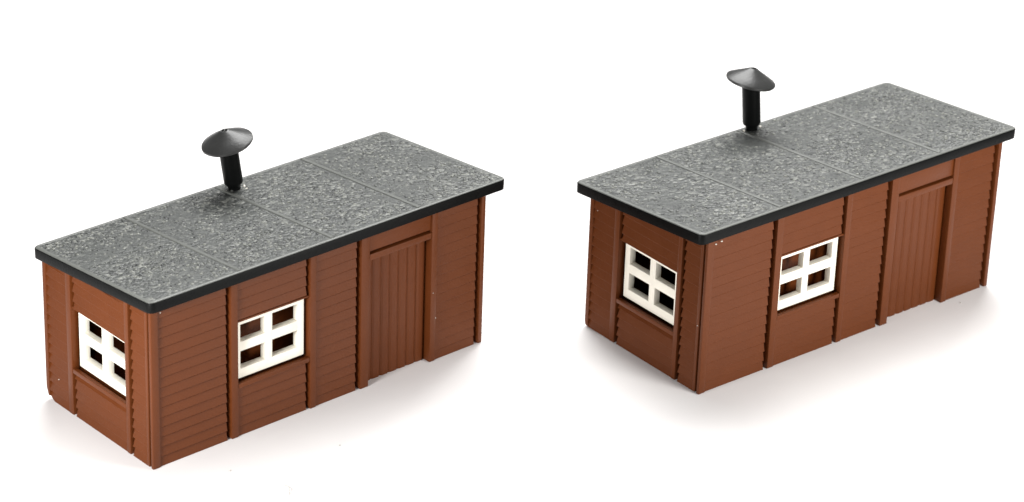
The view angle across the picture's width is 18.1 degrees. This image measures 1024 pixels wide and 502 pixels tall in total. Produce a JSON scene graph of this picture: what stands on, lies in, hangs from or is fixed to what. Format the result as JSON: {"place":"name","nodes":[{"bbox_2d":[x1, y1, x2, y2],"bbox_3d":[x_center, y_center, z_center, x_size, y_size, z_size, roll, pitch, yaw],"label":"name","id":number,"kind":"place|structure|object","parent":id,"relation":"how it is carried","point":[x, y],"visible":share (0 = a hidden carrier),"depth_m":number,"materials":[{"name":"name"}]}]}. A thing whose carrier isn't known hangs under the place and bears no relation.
{"place":"outdoors","nodes":[
{"label":"outdoors","id":0,"kind":"place"},
{"bbox_2d":[0,0,1023,501],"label":"ground","id":1,"kind":"structure","parent":0,"point":[110,110],"depth_m":51.98,"materials":[{"name":"white paper"}]},
{"bbox_2d":[35,127,503,469],"bbox_3d":[-3.480,0.164,46.520,6.378,3.384,2.984,-20,35,-37],"label":"model hut","id":2,"kind":"object","parent":1,"relation":"on","point":[236,304],"visible":1,"depth_m":45.58,"materials":[{"name":"brown plastic"}]},
{"bbox_2d":[78,312,125,395],"bbox_3d":[-5.628,1.396,44.850,0.115,0.975,1.245,-20,35,-37],"label":"window frame","id":3,"kind":"structure","parent":2,"relation":"in","point":[111,355],"depth_m":44.94,"materials":[{"name":"white plastic"}]},
{"bbox_2d":[238,299,303,378],"bbox_3d":[-3.450,1.187,45.228,1.245,0.975,0.115,-20,35,-37],"label":"window frame","id":4,"kind":"structure","parent":2,"relation":"in","point":[268,332],"depth_m":45.29,"materials":[{"name":"white plastic"}]},
{"bbox_2d":[368,241,424,379],"bbox_3d":[-1.734,0.822,46.788,1.204,2.081,0.066,-20,35,-37],"label":"door","id":5,"kind":"structure","parent":2,"relation":"in","point":[396,283],"depth_m":46.82,"materials":[{"name":"brown plastic"}]},
{"bbox_2d":[577,67,1014,394],"bbox_3d":[4.214,-0.783,48.880,6.438,3.422,3.126,-18,33,-34],"label":"model hut","id":6,"kind":"object","parent":1,"relation":"on","point":[754,244],"visible":1,"depth_m":47.90,"materials":[{"name":"brown plastic"}]},
{"bbox_2d":[623,243,676,324],"bbox_3d":[2.098,0.447,47.259,0.115,0.975,1.245,-18,33,-34],"label":"window frame","id":7,"kind":"structure","parent":6,"relation":"in","point":[652,277],"depth_m":47.34,"materials":[{"name":"white plastic"}]},
{"bbox_2d":[777,237,837,309],"bbox_3d":[4.296,0.289,47.537,1.245,0.975,0.115,-18,33,-34],"label":"window frame","id":8,"kind":"structure","parent":6,"relation":"in","point":[803,292],"depth_m":47.61,"materials":[{"name":"white plastic"}]},
{"bbox_2d":[887,186,944,316],"bbox_3d":[6.090,-0.032,49.017,1.204,2.081,0.066,-18,33,-34],"label":"door","id":9,"kind":"structure","parent":6,"relation":"in","point":[919,218],"depth_m":49.06,"materials":[{"name":"brown plastic"}]}
]}

